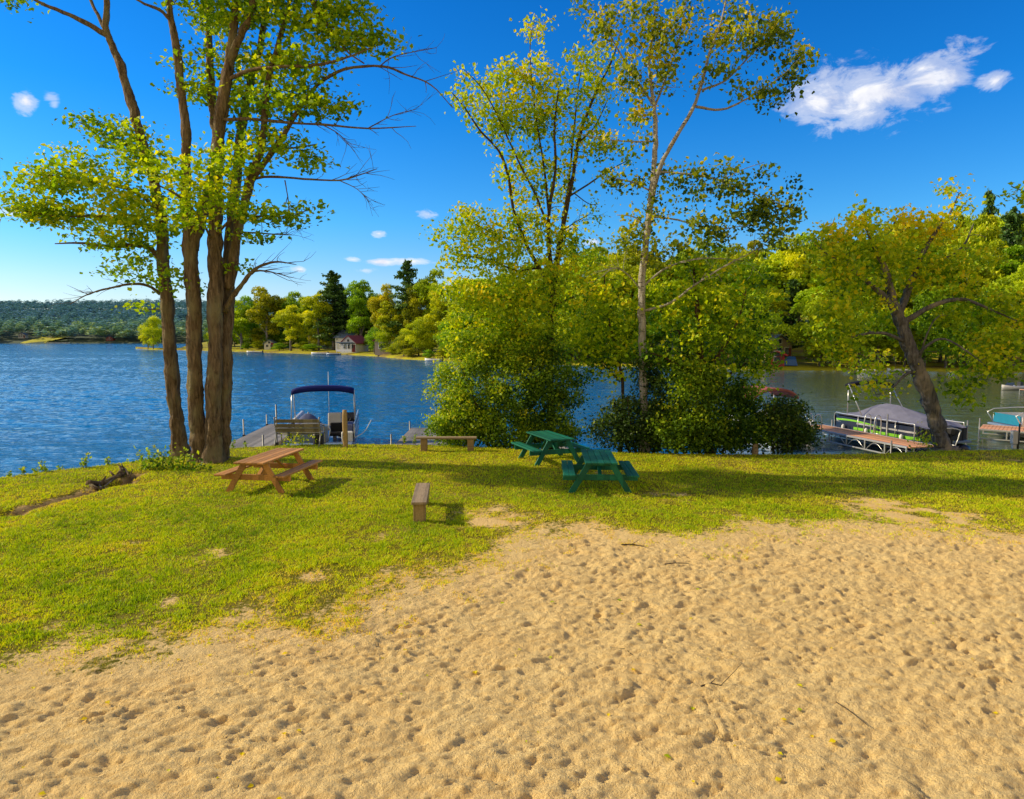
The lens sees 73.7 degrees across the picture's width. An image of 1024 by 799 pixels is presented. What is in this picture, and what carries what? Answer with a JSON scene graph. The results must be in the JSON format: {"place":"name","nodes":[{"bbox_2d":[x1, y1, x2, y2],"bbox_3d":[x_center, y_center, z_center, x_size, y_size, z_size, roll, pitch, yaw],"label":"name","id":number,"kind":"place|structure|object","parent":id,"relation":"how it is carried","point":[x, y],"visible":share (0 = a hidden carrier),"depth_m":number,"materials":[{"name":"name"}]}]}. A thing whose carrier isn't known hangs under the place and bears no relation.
{"place":"outdoors","nodes":[
{"label":"outdoors","id":0,"kind":"place"},
{"bbox_2d":[0,309,207,342],"bbox_3d":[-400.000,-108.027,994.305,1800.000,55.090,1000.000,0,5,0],"label":"hills","id":1,"kind":"structure","parent":0,"point":[10,337],"depth_m":546.64,"materials":[{"name":"green plant"}]},
{"bbox_2d":[0,298,425,337],"bbox_3d":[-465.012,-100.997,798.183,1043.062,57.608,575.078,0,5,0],"label":"forest","id":2,"kind":"object","parent":1,"relation":"on","point":[37,317],"visible":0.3,"depth_m":622.39,"materials":[{"name":"green plant"}]},
{"bbox_2d":[0,444,1023,798],"bbox_3d":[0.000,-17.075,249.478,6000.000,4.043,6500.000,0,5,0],"label":"ground","id":3,"kind":"structure","parent":0,"point":[422,712],"depth_m":7.58,"materials":[{"name":"beige sand"}]},
{"bbox_2d":[0,0,190,457],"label":"maple tree","id":4,"kind":"object","parent":3,"relation":"on","point":[41,212],"visible":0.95,"depth_m":19.48,"materials":[{"name":"green plant"}]},
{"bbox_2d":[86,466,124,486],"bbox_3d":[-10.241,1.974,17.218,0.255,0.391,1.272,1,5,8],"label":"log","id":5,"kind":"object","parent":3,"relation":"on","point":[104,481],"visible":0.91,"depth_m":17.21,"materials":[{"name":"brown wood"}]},
{"bbox_2d":[128,443,212,475],"bbox_3d":[-9.251,1.833,18.626,2.298,1.250,1.425,1,5,11],"label":"shrub","id":6,"kind":"object","parent":3,"relation":"on","point":[164,460],"visible":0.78,"depth_m":18.57,"materials":[{"name":"green plant"}]},
{"bbox_2d":[214,448,322,493],"bbox_3d":[-5.839,1.721,16.560,1.720,0.766,2.107,1,5,8],"label":"picnic table","id":7,"kind":"object","parent":3,"relation":"on","point":[264,462],"visible":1,"depth_m":15.95,"materials":[{"name":"brown wood"}]},
{"bbox_2d":[105,0,460,463],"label":"maple tree","id":8,"kind":"object","parent":3,"relation":"on","point":[210,438],"visible":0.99,"depth_m":18.58,"materials":[{"name":"green plant"}]},
{"bbox_2d":[273,417,325,446],"bbox_3d":[-7.086,1.043,22.796,1.514,0.988,0.780,0,5,0],"label":"park bench","id":9,"kind":"object","parent":3,"relation":"on","point":[296,430],"visible":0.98,"depth_m":22.54,"materials":[{"name":"beige wood"}]},
{"bbox_2d":[342,410,347,446],"bbox_3d":[-5.476,1.100,22.404,0.167,1.520,0.176,0,5,0],"label":"wooden post","id":10,"kind":"object","parent":3,"relation":"on","point":[344,428],"visible":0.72,"depth_m":22.33,"materials":[{"name":"brown wood"}]},
{"bbox_2d":[390,421,447,444],"bbox_3d":[-3.523,2.162,27.057,1.995,2.100,7.300,0,5,-1],"label":"dock","id":11,"kind":"object","parent":3,"relation":"on","point":[409,434],"visible":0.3,"depth_m":27.37,"materials":[{"name":"grey wood"}]},
{"bbox_2d":[411,483,429,521],"bbox_3d":[-1.863,2.136,14.041,0.300,0.480,1.762,0,5,-5],"label":"plank bench","id":12,"kind":"object","parent":3,"relation":"on","point":[420,501],"visible":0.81,"depth_m":13.28,"materials":[{"name":"grey wood"}]},
{"bbox_2d":[416,436,476,450],"bbox_3d":[-2.078,1.437,21.648,1.918,0.510,0.260,0,5,0],"label":"plank bench","id":13,"kind":"object","parent":3,"relation":"on","point":[424,443],"visible":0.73,"depth_m":21.54,"materials":[{"name":"brown wood"}]},
{"bbox_2d":[22,467,997,798],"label":"fallen leaves","id":14,"kind":"object","parent":3,"relation":"on","point":[474,671],"visible":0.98,"depth_m":6.62,"materials":[{"name":"brown plant"}]},
{"bbox_2d":[0,443,1023,674],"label":"grass","id":15,"kind":"structure","parent":3,"relation":"on","point":[287,555],"depth_m":13.49,"materials":[{"name":"green plant"}]},
{"bbox_2d":[419,313,605,449],"bbox_3d":[0.081,-0.563,23.335,6.640,5.190,4.165,0,5,0],"label":"shrub","id":16,"kind":"object","parent":3,"relation":"on","point":[481,419],"visible":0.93,"depth_m":22.92,"materials":[{"name":"green plant"}]},
{"bbox_2d":[418,6,647,449],"bbox_3d":[0.540,-5.672,23.382,7.417,14.954,4.048,-3,6,-31],"label":"ash tree","id":17,"kind":"object","parent":3,"relation":"on","point":[512,305],"visible":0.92,"depth_m":22.96,"materials":[{"name":"green plant"}]},
{"bbox_2d":[511,430,589,465],"bbox_3d":[1.089,1.409,19.882,1.720,0.767,1.810,-2,6,-21],"label":"picnic table","id":18,"kind":"object","parent":3,"relation":"on","point":[555,441],"visible":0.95,"depth_m":19.50,"materials":[{"name":"green paint"}]},
{"bbox_2d":[561,449,638,492],"bbox_3d":[2.070,1.725,16.414,1.720,0.768,1.907,0,5,3],"label":"picnic table","id":19,"kind":"object","parent":3,"relation":"on","point":[599,460],"visible":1,"depth_m":15.80,"materials":[{"name":"green paint"}]},
{"bbox_2d":[557,255,657,451],"bbox_3d":[3.148,-1.462,22.501,3.398,6.496,2.438,0,5,0],"label":"bank sapling","id":20,"kind":"object","parent":3,"relation":"on","point":[613,331],"visible":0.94,"depth_m":22.22,"materials":[{"name":"green plant"}]},
{"bbox_2d":[582,347,688,452],"bbox_3d":[4.228,0.130,21.845,4.125,3.889,2.300,0,5,0],"label":"shrub","id":21,"kind":"object","parent":3,"relation":"on","point":[625,429],"visible":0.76,"depth_m":21.56,"materials":[{"name":"green plant"}]},
{"bbox_2d":[564,0,826,452],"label":"aspen tree","id":22,"kind":"object","parent":3,"relation":"on","point":[753,216],"visible":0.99,"depth_m":20.64,"materials":[{"name":"green plant"}]},
{"bbox_2d":[619,235,798,453],"bbox_3d":[6.250,-1.683,21.690,5.693,6.966,2.942,0,5,0],"label":"bank tree","id":23,"kind":"object","parent":3,"relation":"on","point":[697,331],"visible":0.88,"depth_m":21.39,"materials":[{"name":"green plant"}]},
{"bbox_2d":[645,346,786,453],"bbox_3d":[6.377,0.144,21.387,4.889,3.625,2.465,-1,5,-11],"label":"shrub","id":24,"kind":"object","parent":3,"relation":"on","point":[709,425],"visible":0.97,"depth_m":21.12,"materials":[{"name":"green plant"}]},
{"bbox_2d":[752,385,826,453],"bbox_3d":[8.659,0.779,21.746,2.590,2.488,2.015,-3,6,-31],"label":"shrub","id":25,"kind":"object","parent":3,"relation":"on","point":[797,430],"visible":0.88,"depth_m":21.44,"materials":[{"name":"green plant"}]},
{"bbox_2d":[803,404,933,453],"bbox_3d":[14.189,1.572,27.750,1.847,2.550,6.294,-1,5,-13],"label":"dock","id":26,"kind":"object","parent":3,"relation":"on","point":[886,440],"visible":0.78,"depth_m":27.34,"materials":[{"name":"orange wood"}]},
{"bbox_2d":[784,173,1023,450],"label":"leaning tree","id":27,"kind":"object","parent":3,"relation":"on","point":[922,278],"visible":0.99,"depth_m":21.20,"materials":[{"name":"green plant"}]},
{"bbox_2d":[907,421,953,451],"bbox_3d":[13.567,1.337,22.124,1.304,1.236,1.090,2,6,22],"label":"weed","id":28,"kind":"object","parent":3,"relation":"on","point":[923,437],"visible":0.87,"depth_m":22.22,"materials":[{"name":"green plant"}]},
{"bbox_2d":[967,418,1023,441],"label":"dock","id":29,"kind":"object","parent":3,"relation":"on","point":[997,428],"visible":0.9,"depth_m":30.00,"materials":[{"name":"orange wood"}]},
{"bbox_2d":[985,181,1023,295],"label":"shade tree","id":30,"kind":"object","parent":3,"relation":"on","point":[1020,200],"visible":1,"depth_m":19.23,"materials":[{"name":"green plant"}]},
{"bbox_2d":[1010,424,1020,449],"bbox_3d":[16.166,1.353,21.939,0.246,1.151,0.140,0,5,0],"label":"faucet post","id":31,"kind":"object","parent":3,"relation":"on","point":[1014,437],"visible":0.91,"depth_m":21.89,"materials":[{"name":"metal"}]},
{"bbox_2d":[0,343,1023,476],"bbox_3d":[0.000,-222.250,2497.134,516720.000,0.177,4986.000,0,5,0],"label":"lake","id":32,"kind":"structure","parent":0,"point":[67,405],"depth_m":51.21,"materials":[{"name":"liquid"}]},
{"bbox_2d":[230,404,308,447],"bbox_3d":[-9.926,1.657,26.753,1.970,3.100,10.214,0,5,-5],"label":"dock","id":33,"kind":"object","parent":32,"relation":"on","point":[263,436],"visible":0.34,"depth_m":27.15,"materials":[{"name":"grey wood"}]},
{"bbox_2d":[286,375,370,444],"bbox_3d":[-7.223,0.577,27.491,3.114,3.222,6.479,-1,5,-11],"label":"pontoon boat","id":34,"kind":"object","parent":32,"relation":"on","point":[333,431],"visible":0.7,"depth_m":26.42,"materials":[{"name":"metal"}]},
{"bbox_2d":[732,386,814,450],"bbox_3d":[10.749,0.747,29.189,2.049,2.578,4.483,-1,5,-12],"label":"pontoon boat","id":35,"kind":"object","parent":32,"relation":"on","point":[784,392],"visible":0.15,"depth_m":28.29,"materials":[{"name":"metal"}]},
{"bbox_2d":[834,380,971,451],"bbox_3d":[16.247,0.678,28.748,2.700,2.740,5.780,-1,5,-13],"label":"pontoon boat","id":36,"kind":"object","parent":32,"relation":"on","point":[904,423],"visible":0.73,"depth_m":27.92,"materials":[{"name":"green paint"}]},
{"bbox_2d":[987,407,1023,437],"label":"pontoon boat","id":37,"kind":"object","parent":32,"relation":"on","point":[1009,418],"visible":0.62,"depth_m":31.81,"materials":[{"name":"teal paint"}]},
{"bbox_2d":[1001,382,1023,389],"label":"motorboat","id":38,"kind":"object","parent":32,"relation":"on","point":[1009,386],"visible":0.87,"depth_m":58.50,"materials":[{"name":"white plastic"}]},
{"bbox_2d":[0,0,1023,308],"label":"sky","id":39,"kind":"structure","parent":0,"point":[909,95],"materials":[{"name":"blue"}]},
{"bbox_2d":[136,317,1023,371],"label":"shore","id":40,"kind":"structure","parent":0,"point":[804,364],"depth_m":114.33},
{"bbox_2d":[137,315,161,348],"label":"tree","id":41,"kind":"object","parent":40,"relation":"on","point":[152,329],"visible":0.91,"depth_m":252.27,"materials":[{"name":"green plant"}]},
{"bbox_2d":[232,300,257,349],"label":"broadleaf tree","id":42,"kind":"object","parent":40,"relation":"on","point":[241,318],"visible":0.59,"depth_m":221.06,"materials":[{"name":"green plant"}]},
{"bbox_2d":[240,295,259,347],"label":"broadleaf tree","id":43,"kind":"object","parent":40,"relation":"on","point":[252,325],"visible":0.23,"depth_m":231.38,"materials":[{"name":"green plant"}]},
{"bbox_2d":[248,326,265,341],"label":"bushy tree","id":44,"kind":"object","parent":40,"relation":"on","point":[257,335],"visible":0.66,"depth_m":226.30,"materials":[{"name":"green plant"}]},
{"bbox_2d":[245,286,286,339],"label":"broadleaf tree","id":45,"kind":"object","parent":40,"relation":"on","point":[262,308],"visible":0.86,"depth_m":216.23,"materials":[{"name":"green plant"}]},
{"bbox_2d":[270,305,308,350],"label":"broadleaf tree","id":46,"kind":"object","parent":40,"relation":"on","point":[289,321],"visible":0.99,"depth_m":199.71,"materials":[{"name":"green plant"}]},
{"bbox_2d":[275,291,309,347],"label":"broadleaf tree","id":47,"kind":"object","parent":40,"relation":"on","point":[290,300],"visible":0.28,"depth_m":217.99,"materials":[{"name":"green plant"}]},
{"bbox_2d":[297,296,315,344],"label":"broadleaf tree","id":48,"kind":"object","parent":40,"relation":"on","point":[302,309],"visible":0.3,"depth_m":210.32,"materials":[{"name":"green plant"}]},
{"bbox_2d":[300,289,332,350],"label":"broadleaf tree","id":49,"kind":"object","parent":40,"relation":"on","point":[318,309],"visible":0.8,"depth_m":194.05,"materials":[{"name":"green plant"}]},
{"bbox_2d":[311,270,348,349],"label":"pine tree","id":50,"kind":"object","parent":40,"relation":"on","point":[331,292],"visible":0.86,"depth_m":194.18,"materials":[{"name":"green plant"}]},
{"bbox_2d":[333,330,359,349],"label":"cottage","id":51,"kind":"structure","parent":40,"relation":"on","point":[338,338],"depth_m":193.28,"materials":[{"name":"grey"}]},
{"bbox_2d":[335,335,367,353],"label":"cottage","id":52,"kind":"structure","parent":40,"relation":"on","point":[351,343],"depth_m":179.47,"materials":[{"name":"white paint"}]},
{"bbox_2d":[343,279,377,334],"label":"broadleaf tree","id":53,"kind":"object","parent":40,"relation":"on","point":[359,312],"visible":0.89,"depth_m":189.75,"materials":[{"name":"green plant"}]},
{"bbox_2d":[364,327,381,353],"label":"bushy tree","id":54,"kind":"object","parent":40,"relation":"on","point":[369,337],"visible":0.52,"depth_m":168.82,"materials":[{"name":"green plant"}]},
{"bbox_2d":[366,283,395,329],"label":"broadleaf tree","id":55,"kind":"object","parent":40,"relation":"on","point":[373,303],"visible":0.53,"depth_m":179.38,"materials":[{"name":"green plant"}]},
{"bbox_2d":[372,321,402,351],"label":"bushy tree","id":56,"kind":"object","parent":40,"relation":"on","point":[382,337],"visible":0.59,"depth_m":159.05,"materials":[{"name":"green plant"}]},
{"bbox_2d":[373,334,402,354],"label":"cottage","id":57,"kind":"structure","parent":40,"relation":"on","point":[377,350],"depth_m":160.93,"materials":[{"name":"beige"}]},
{"bbox_2d":[375,300,403,341],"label":"broadleaf tree","id":58,"kind":"object","parent":40,"relation":"on","point":[386,305],"visible":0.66,"depth_m":158.53,"materials":[{"name":"green plant"}]},
{"bbox_2d":[387,259,417,339],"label":"pine tree","id":59,"kind":"object","parent":40,"relation":"on","point":[409,273],"visible":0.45,"depth_m":158.07,"materials":[{"name":"green plant"}]},
{"bbox_2d":[390,334,415,355],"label":"bushy tree","id":60,"kind":"object","parent":40,"relation":"on","point":[395,342],"visible":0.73,"depth_m":145.78,"materials":[{"name":"green plant"}]},
{"bbox_2d":[401,286,427,350],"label":"broadleaf tree","id":61,"kind":"object","parent":40,"relation":"on","point":[412,311],"visible":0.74,"depth_m":155.82,"materials":[{"name":"green plant"}]},
{"bbox_2d":[399,316,436,355],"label":"bushy tree","id":62,"kind":"object","parent":40,"relation":"on","point":[417,336],"visible":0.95,"depth_m":144.02,"materials":[{"name":"green plant"}]},
{"bbox_2d":[411,267,445,351],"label":"broadleaf tree","id":63,"kind":"object","parent":40,"relation":"on","point":[420,285],"visible":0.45,"depth_m":155.78,"materials":[{"name":"green plant"}]},
{"bbox_2d":[423,290,456,352],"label":"broadleaf tree","id":64,"kind":"object","parent":40,"relation":"on","point":[435,314],"visible":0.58,"depth_m":143.02,"materials":[{"name":"green plant"}]},
{"bbox_2d":[437,311,480,348],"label":"broadleaf tree","id":65,"kind":"object","parent":40,"relation":"on","point":[442,325],"visible":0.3,"depth_m":126.29,"materials":[{"name":"green plant"}]},
{"bbox_2d":[553,296,601,359],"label":"bushy tree","id":66,"kind":"object","parent":40,"relation":"on","point":[567,315],"visible":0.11,"depth_m":111.95,"materials":[{"name":"green plant"}]},
{"bbox_2d":[587,253,626,277],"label":"broadleaf tree","id":67,"kind":"object","parent":40,"relation":"on","point":[620,259],"visible":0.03,"depth_m":133.05,"materials":[{"name":"green plant"}]},
{"bbox_2d":[597,298,654,363],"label":"bushy tree","id":68,"kind":"object","parent":40,"relation":"on","point":[624,312],"visible":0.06,"depth_m":105.45,"materials":[{"name":"green plant"}]},
{"bbox_2d":[603,263,659,355],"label":"broadleaf tree","id":69,"kind":"object","parent":40,"relation":"on","point":[630,270],"visible":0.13,"depth_m":114.07,"materials":[{"name":"green plant"}]},
{"bbox_2d":[632,304,664,359],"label":"bushy tree","id":70,"kind":"object","parent":40,"relation":"on","point":[656,338],"visible":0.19,"depth_m":105.32,"materials":[{"name":"green plant"}]},
{"bbox_2d":[647,300,693,355],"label":"broadleaf tree","id":71,"kind":"object","parent":40,"relation":"on","point":[665,332],"visible":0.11,"depth_m":103.11,"materials":[{"name":"green plant"}]},
{"bbox_2d":[667,249,720,354],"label":"broadleaf tree","id":72,"kind":"object","parent":40,"relation":"on","point":[676,281],"visible":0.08,"depth_m":122.49,"materials":[{"name":"green plant"}]},
{"bbox_2d":[718,243,756,264],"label":"broadleaf tree","id":73,"kind":"object","parent":40,"relation":"on","point":[737,249],"visible":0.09,"depth_m":157.19,"materials":[{"name":"green plant"}]},
{"bbox_2d":[725,262,769,315],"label":"broadleaf tree","id":74,"kind":"object","parent":40,"relation":"on","point":[750,286],"visible":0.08,"depth_m":111.57,"materials":[{"name":"green plant"}]},
{"bbox_2d":[732,269,781,307],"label":"broadleaf tree","id":75,"kind":"object","parent":40,"relation":"on","point":[777,275],"visible":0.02,"depth_m":124.86,"materials":[{"name":"green plant"}]},
{"bbox_2d":[722,292,793,366],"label":"bushy tree","id":76,"kind":"object","parent":40,"relation":"on","point":[786,328],"visible":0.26,"depth_m":95.53,"materials":[{"name":"green plant"}]},
{"bbox_2d":[745,334,794,360],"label":"cabin","id":77,"kind":"object","parent":40,"relation":"on","point":[786,348],"visible":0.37,"depth_m":107.26,"materials":[{"name":"beige"}]},
{"bbox_2d":[760,287,790,352],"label":"birch tree","id":78,"kind":"object","parent":40,"relation":"on","point":[781,304],"visible":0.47,"depth_m":97.32,"materials":[{"name":"green plant"}]},
{"bbox_2d":[757,260,800,333],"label":"broadleaf tree","id":79,"kind":"object","parent":40,"relation":"on","point":[773,267],"visible":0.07,"depth_m":127.52,"materials":[{"name":"green plant"}]},
{"bbox_2d":[753,241,808,271],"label":"broadleaf tree","id":80,"kind":"object","parent":40,"relation":"on","point":[773,255],"visible":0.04,"depth_m":141.81,"materials":[{"name":"green plant"}]},
{"bbox_2d":[766,234,813,321],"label":"broadleaf tree","id":81,"kind":"object","parent":40,"relation":"on","point":[786,258],"visible":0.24,"depth_m":126.42,"materials":[{"name":"green plant"}]},
{"bbox_2d":[777,279,807,348],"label":"pine tree","id":82,"kind":"object","parent":40,"relation":"on","point":[793,291],"visible":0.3,"depth_m":113.67,"materials":[{"name":"green plant"}]},
{"bbox_2d":[782,240,827,288],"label":"broadleaf tree","id":83,"kind":"object","parent":40,"relation":"on","point":[800,280],"visible":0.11,"depth_m":123.96,"materials":[{"name":"green plant"}]},
{"bbox_2d":[786,295,842,365],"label":"bushy tree","id":84,"kind":"object","parent":40,"relation":"on","point":[795,336],"visible":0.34,"depth_m":96.95,"materials":[{"name":"green plant"}]},
{"bbox_2d":[790,260,875,363],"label":"broadleaf tree","id":85,"kind":"object","parent":40,"relation":"on","point":[803,296],"visible":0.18,"depth_m":101.24,"materials":[{"name":"green plant"}]},
{"bbox_2d":[803,317,869,364],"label":"bushy tree","id":86,"kind":"object","parent":40,"relation":"on","point":[819,347],"visible":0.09,"depth_m":94.53,"materials":[{"name":"green plant"}]},
{"bbox_2d":[844,296,889,366],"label":"broadleaf tree","id":87,"kind":"object","parent":40,"relation":"on","point":[875,341],"visible":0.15,"depth_m":93.17,"materials":[{"name":"green plant"}]},
{"bbox_2d":[862,306,914,366],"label":"broadleaf tree","id":88,"kind":"object","parent":40,"relation":"on","point":[890,344],"visible":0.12,"depth_m":94.29,"materials":[{"name":"green plant"}]},
{"bbox_2d":[869,282,918,362],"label":"broadleaf tree","id":89,"kind":"object","parent":40,"relation":"on","point":[898,297],"visible":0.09,"depth_m":99.84,"materials":[{"name":"green plant"}]},
{"bbox_2d":[880,307,927,366],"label":"bushy tree","id":90,"kind":"object","parent":40,"relation":"on","point":[899,350],"visible":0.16,"depth_m":94.53,"materials":[{"name":"green plant"}]},
{"bbox_2d":[886,260,956,359],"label":"broadleaf tree","id":91,"kind":"object","parent":40,"relation":"on","point":[928,287],"visible":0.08,"depth_m":98.73,"materials":[{"name":"green plant"}]},
{"bbox_2d":[905,288,951,366],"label":"bushy tree","id":92,"kind":"object","parent":40,"relation":"on","point":[917,308],"visible":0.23,"depth_m":91.97,"materials":[{"name":"green plant"}]},
{"bbox_2d":[922,284,979,367],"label":"bushy tree","id":93,"kind":"object","parent":40,"relation":"on","point":[958,338],"visible":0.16,"depth_m":90.71,"materials":[{"name":"green plant"}]},
{"bbox_2d":[938,210,965,248],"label":"broadleaf tree","id":94,"kind":"object","parent":40,"relation":"on","point":[956,219],"visible":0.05,"depth_m":136.06,"materials":[{"name":"green plant"}]},
{"bbox_2d":[945,214,998,277],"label":"broadleaf tree","id":95,"kind":"object","parent":40,"relation":"on","point":[989,234],"visible":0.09,"depth_m":109.65,"materials":[{"name":"green plant"}]},
{"bbox_2d":[950,297,994,366],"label":"broadleaf tree","id":96,"kind":"object","parent":40,"relation":"on","point":[982,326],"visible":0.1,"depth_m":90.86,"materials":[{"name":"green plant"}]},
{"bbox_2d":[958,264,993,362],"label":"broadleaf tree","id":97,"kind":"object","parent":40,"relation":"on","point":[987,277],"visible":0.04,"depth_m":97.83,"materials":[{"name":"green plant"}]},
{"bbox_2d":[962,238,1013,292],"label":"broadleaf tree","id":98,"kind":"object","parent":40,"relation":"on","point":[992,244],"visible":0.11,"depth_m":101.26,"materials":[{"name":"green plant"}]},
{"bbox_2d":[979,188,999,345],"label":"pine tree","id":99,"kind":"object","parent":40,"relation":"on","point":[990,208],"visible":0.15,"depth_m":111.97,"materials":[{"name":"green plant"}]},
{"bbox_2d":[964,307,1023,362],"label":"bushy tree","id":100,"kind":"object","parent":40,"relation":"on","point":[980,331],"visible":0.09,"depth_m":89.57,"materials":[{"name":"green plant"}]},
{"bbox_2d":[974,213,1023,246],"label":"broadleaf tree","id":101,"kind":"object","parent":40,"relation":"on","point":[996,223],"visible":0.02,"depth_m":111.17,"materials":[{"name":"green plant"}]},
{"bbox_2d":[980,262,1023,365],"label":"broadleaf tree","id":102,"kind":"object","parent":40,"relation":"on","point":[1001,284],"visible":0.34,"depth_m":92.03,"materials":[{"name":"green plant"}]},
{"bbox_2d":[985,244,1023,359],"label":"broadleaf tree","id":103,"kind":"object","parent":40,"relation":"on","point":[1018,249],"visible":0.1,"depth_m":99.89,"materials":[{"name":"green plant"}]},
{"bbox_2d":[999,206,1023,354],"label":"pine tree","id":104,"kind":"object","parent":40,"relation":"on","point":[1012,219],"visible":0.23,"depth_m":103.35,"materials":[{"name":"green plant"}]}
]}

